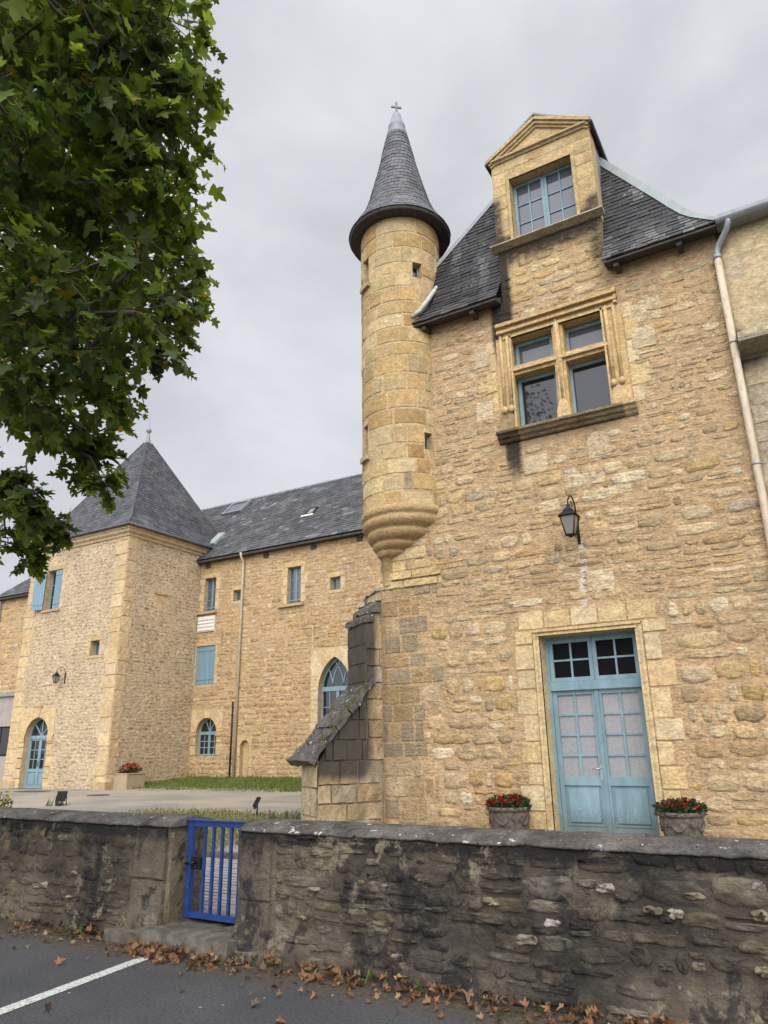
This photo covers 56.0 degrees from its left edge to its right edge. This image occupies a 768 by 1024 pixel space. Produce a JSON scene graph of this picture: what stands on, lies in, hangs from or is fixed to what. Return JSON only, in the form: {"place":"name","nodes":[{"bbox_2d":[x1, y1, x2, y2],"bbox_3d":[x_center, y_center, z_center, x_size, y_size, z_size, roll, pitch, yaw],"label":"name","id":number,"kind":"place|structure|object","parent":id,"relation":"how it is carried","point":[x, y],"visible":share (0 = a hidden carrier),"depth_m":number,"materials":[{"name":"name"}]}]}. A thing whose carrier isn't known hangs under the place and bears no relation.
{"place":"outdoors","nodes":[
{"label":"outdoors","id":0,"kind":"place"},
{"bbox_2d":[0,788,12,807],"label":"flower bush","id":1,"kind":"object","parent":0,"point":[7,802],"visible":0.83,"depth_m":16.77,"materials":[{"name":"green plant"}]},
{"bbox_2d":[13,790,46,791],"bbox_3d":[-12.114,9.614,24.844,1.200,0.020,0.600,-11,-21,29],"label":"door mat","id":2,"kind":"object","parent":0,"point":[30,791],"depth_m":24.66,"materials":[{"name":"rubber"}]},
{"bbox_2d":[87,794,109,795],"bbox_3d":[-8.737,8.655,22.074,0.680,0.015,0.680,-11,-21,29],"label":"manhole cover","id":3,"kind":"object","parent":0,"point":[98,794],"visible":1,"depth_m":21.99,"materials":[{"name":"metal"}]},
{"bbox_2d":[203,857,237,913],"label":"paved path","id":4,"kind":"structure","parent":0,"point":[224,885],"depth_m":7.77,"materials":[{"name":"grey stone"}]},
{"bbox_2d":[0,920,614,1023],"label":"parking asphalt","id":5,"kind":"structure","parent":0,"point":[147,991],"depth_m":4.95,"materials":[{"name":"grey asphalt"}]},
{"bbox_2d":[0,957,150,1014],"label":"parking line","id":6,"kind":"object","parent":5,"relation":"on","point":[27,1001],"depth_m":5.19,"materials":[{"name":"paint"}]},
{"bbox_2d":[0,807,213,936],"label":"boundary wall","id":7,"kind":"structure","parent":5,"relation":"on","point":[100,871],"depth_m":6.93,"materials":[{"name":"stone"}]},
{"bbox_2d":[103,917,268,965],"bbox_3d":[-1.582,3.706,6.265,1.850,0.231,0.684,-11,-21,29],"label":"gate step","id":8,"kind":"object","parent":5,"relation":"on","point":[203,936],"visible":0.56,"depth_m":6.07,"materials":[{"name":"concrete"}]},
{"bbox_2d":[64,922,554,1013],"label":"weeds","id":9,"kind":"object","parent":5,"relation":"on","point":[367,979],"visible":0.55,"depth_m":5.16,"materials":[{"name":"green plant"}]},
{"bbox_2d":[0,915,692,1023],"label":"fallen leaves","id":10,"kind":"object","parent":5,"relation":"on","point":[149,951],"visible":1,"depth_m":5.19,"materials":[{"name":"brown plant"}]},
{"bbox_2d":[231,819,767,1023],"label":"boundary wall","id":11,"kind":"structure","parent":5,"relation":"on","point":[644,926],"depth_m":4.85,"materials":[{"name":"stone"}]},
{"bbox_2d":[183,819,247,923],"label":"metal gate","id":12,"kind":"structure","parent":11,"relation":"attached to","point":[192,862],"depth_m":6.48,"materials":[{"name":"metal"}]},
{"bbox_2d":[0,767,659,915],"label":"courtyard ground","id":13,"kind":"structure","parent":0,"point":[119,801],"depth_m":19.46,"materials":[{"name":"beige gravel"}]},
{"bbox_2d":[0,692,14,781],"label":"flat annex","id":14,"kind":"object","parent":13,"relation":"on","point":[6,703],"visible":0.16,"depth_m":32.64,"materials":[{"name":"metal"}]},
{"bbox_2d":[0,726,9,755],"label":"window frame","id":15,"kind":"structure","parent":14,"relation":"in","point":[4,731],"depth_m":32.49,"materials":[{"name":"metal"}]},
{"bbox_2d":[55,791,67,805],"bbox_3d":[-8.099,7.217,18.093,0.294,0.412,0.171,-1,-18,2],"label":"floodlight","id":16,"kind":"object","parent":13,"relation":"on","point":[61,796],"visible":0.95,"depth_m":18.08,"materials":[{"name":"metal"}]},
{"bbox_2d":[0,415,216,789],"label":"square tower","id":17,"kind":"structure","parent":13,"relation":"on","point":[111,622],"depth_m":27.95,"materials":[{"name":"stone"}]},
{"bbox_2d":[25,739,40,786],"bbox_3d":[-13.364,9.583,27.502,0.627,1.780,0.050,-11,-21,29],"label":"door leaf","id":18,"kind":"structure","parent":17,"relation":"in","point":[34,750],"depth_m":27.51,"materials":[{"name":"blue paint"}]},
{"bbox_2d":[35,739,46,787],"bbox_3d":[-12.834,9.467,27.173,0.627,1.780,0.110,-11,-21,29],"label":"door leaf","id":19,"kind":"structure","parent":17,"relation":"in","point":[40,763],"depth_m":27.27,"materials":[{"name":"blue paint"}]},
{"bbox_2d":[49,572,56,608],"bbox_3d":[-13.278,3.207,29.471,0.940,1.620,0.050,-11,-21,29],"label":"window frame","id":20,"kind":"structure","parent":17,"relation":"in","point":[54,574],"depth_m":29.68,"materials":[{"name":"blue paint"}]},
{"bbox_2d":[52,667,65,683],"bbox_3d":[-12.334,6.204,27.390,0.259,0.634,0.454,-11,-21,29],"label":"wall lantern","id":21,"kind":"object","parent":17,"relation":"attached to","point":[56,676],"depth_m":27.25,"materials":[{"name":"metal"}]},
{"bbox_2d":[94,641,99,654],"bbox_3d":[-10.727,5.160,27.266,0.500,0.540,0.050,-11,-21,29],"label":"window frame","id":22,"kind":"structure","parent":17,"relation":"in","point":[97,643],"depth_m":27.35,"materials":[{"name":"blue paint"}]},
{"bbox_2d":[113,760,145,789],"bbox_3d":[-8.962,9.278,25.442,0.781,0.987,0.923,-11,-21,29],"label":"planter box","id":23,"kind":"object","parent":13,"relation":"on","point":[129,779],"visible":1,"depth_m":25.18,"materials":[{"name":"concrete"}]},
{"bbox_2d":[46,797,300,819],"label":"weed tufts","id":24,"kind":"object","parent":13,"relation":"on","point":[298,817],"visible":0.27,"depth_m":13.41,"materials":[{"name":"green plant"}]},
{"bbox_2d":[0,472,379,778],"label":"long wing","id":25,"kind":"structure","parent":13,"relation":"on","point":[290,578],"depth_m":28.12,"materials":[{"name":"beige stone"}]},
{"bbox_2d":[198,718,215,754],"bbox_3d":[-6.861,8.839,28.417,1.070,1.405,0.073,-11,-21,29],"label":"window frame","id":26,"kind":"structure","parent":25,"relation":"in","point":[207,738],"depth_m":28.46,"materials":[{"name":"blue paint"}]},
{"bbox_2d":[205,578,215,610],"bbox_3d":[-7.204,3.462,30.224,0.620,1.380,0.170,-11,-21,29],"label":"window frame","id":27,"kind":"structure","parent":25,"relation":"in","point":[211,589],"depth_m":30.32,"materials":[{"name":"blue paint"}]},
{"bbox_2d":[236,590,240,600],"bbox_3d":[-5.880,3.430,29.484,0.400,0.440,0.050,-11,-21,29],"label":"window frame","id":28,"kind":"structure","parent":25,"relation":"in","point":[238,593],"depth_m":29.53,"materials":[{"name":"blue paint"}]},
{"bbox_2d":[289,567,300,602],"bbox_3d":[-3.425,2.850,28.069,0.640,1.430,0.170,-11,-21,29],"label":"window frame","id":29,"kind":"structure","parent":25,"relation":"in","point":[295,573],"depth_m":28.17,"materials":[{"name":"blue paint"}]},
{"bbox_2d":[322,658,347,714],"bbox_3d":[-1.641,6.824,25.833,1.420,3.232,0.078,-11,-21,29],"label":"window frame","id":30,"kind":"structure","parent":25,"relation":"in","point":[335,681],"depth_m":26.13,"materials":[{"name":"blue paint"}]},
{"bbox_2d":[333,577,339,588],"bbox_3d":[-1.727,2.706,27.133,0.450,0.470,0.050,-11,-21,29],"label":"window frame","id":31,"kind":"structure","parent":25,"relation":"in","point":[336,581],"depth_m":27.17,"materials":[{"name":"blue paint"}]},
{"bbox_2d":[116,806,299,849],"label":"dry grass","id":32,"kind":"structure","parent":13,"relation":"on","point":[216,813],"depth_m":14.73,"materials":[{"name":"green plant"}]},
{"bbox_2d":[133,774,301,791],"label":"lawn grass","id":33,"kind":"structure","parent":13,"relation":"on","point":[286,783],"depth_m":24.80,"materials":[{"name":"green plant"}]},
{"bbox_2d":[206,850,237,859],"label":"path kerb","id":34,"kind":"structure","parent":13,"relation":"on","point":[226,854],"depth_m":9.36,"materials":[{"name":"stone"}]},
{"bbox_2d":[252,796,260,814],"bbox_3d":[-2.607,6.039,14.752,0.171,0.412,0.293,2,-18,-8],"label":"floodlight","id":35,"kind":"object","parent":13,"relation":"on","point":[256,802],"visible":0.93,"depth_m":14.68,"materials":[{"name":"metal"}]},
{"bbox_2d":[485,792,531,828],"bbox_3d":[1.871,4.542,10.816,0.696,0.631,0.714,2,-18,-9],"label":"flower pot","id":36,"kind":"object","parent":13,"relation":"on","point":[504,813],"visible":0.98,"depth_m":10.62,"materials":[{"name":"stone"}]},
{"bbox_2d":[288,101,767,838],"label":"building","id":37,"kind":"structure","parent":13,"relation":"on","point":[544,337],"depth_m":12.40,"materials":[{"name":"stone"}]},
{"bbox_2d":[304,680,367,745],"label":"moss tufts","id":38,"kind":"object","parent":37,"relation":"on","point":[330,710],"visible":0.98,"depth_m":12.83,"materials":[{"name":"green plant"}]},
{"bbox_2d":[486,286,650,445],"bbox_3d":[3.242,-2.598,13.033,2.934,2.500,0.550,-11,-21,29],"label":"cross window","id":39,"kind":"structure","parent":37,"relation":"in","point":[554,376],"depth_m":13.06,"materials":[{"name":"stone"}]},
{"bbox_2d":[557,495,580,543],"bbox_3d":[3.084,0.080,11.841,0.304,0.793,0.632,-11,-21,29],"label":"wall lantern","id":40,"kind":"object","parent":37,"relation":"attached to","point":[568,516],"depth_m":11.61,"materials":[{"name":"metal"}]},
{"bbox_2d":[548,637,594,681],"bbox_3d":[3.071,2.426,11.835,0.712,0.680,0.055,-11,-21,29],"label":"transom window","id":41,"kind":"structure","parent":37,"relation":"in","point":[570,659],"depth_m":11.84,"materials":[{"name":"blue paint"}]},
{"bbox_2d":[552,689,612,832],"bbox_3d":[3.093,3.880,11.319,0.748,2.105,0.124,-11,-21,29],"label":"door leaf","id":42,"kind":"structure","parent":37,"relation":"in","point":[585,799],"depth_m":11.33,"materials":[{"name":"paint"}]},
{"bbox_2d":[591,633,640,679],"bbox_3d":[3.689,2.304,11.490,0.712,0.680,0.055,-11,-21,29],"label":"transom window","id":43,"kind":"structure","parent":37,"relation":"in","point":[614,656],"depth_m":11.50,"materials":[{"name":"blue paint"}]},
{"bbox_2d":[598,687,659,834],"bbox_3d":[3.710,3.768,11.007,0.712,2.105,0.065,-11,-21,29],"label":"door leaf","id":44,"kind":"structure","parent":37,"relation":"in","point":[632,798],"depth_m":10.99,"materials":[{"name":"paint"}]},
{"bbox_2d":[652,796,708,836],"bbox_3d":[3.977,4.129,9.651,0.686,0.628,0.673,9,-21,-28],"label":"flower pot","id":45,"kind":"object","parent":13,"relation":"on","point":[679,817],"visible":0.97,"depth_m":9.48,"materials":[{"name":"stone"}]},
{"bbox_2d":[713,197,767,546],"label":"side building","id":46,"kind":"structure","parent":13,"relation":"on","point":[740,257],"depth_m":11.50,"materials":[{"name":"stone"}]},
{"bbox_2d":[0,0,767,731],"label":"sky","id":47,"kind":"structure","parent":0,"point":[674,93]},
{"label":"ground","id":48,"kind":"structure","parent":0,"visible":0},
{"bbox_2d":[0,0,233,584],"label":"plane tree","id":49,"kind":"object","parent":48,"relation":"on","point":[104,111],"visible":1,"depth_m":4.81,"materials":[{"name":"green plant"}]}
]}

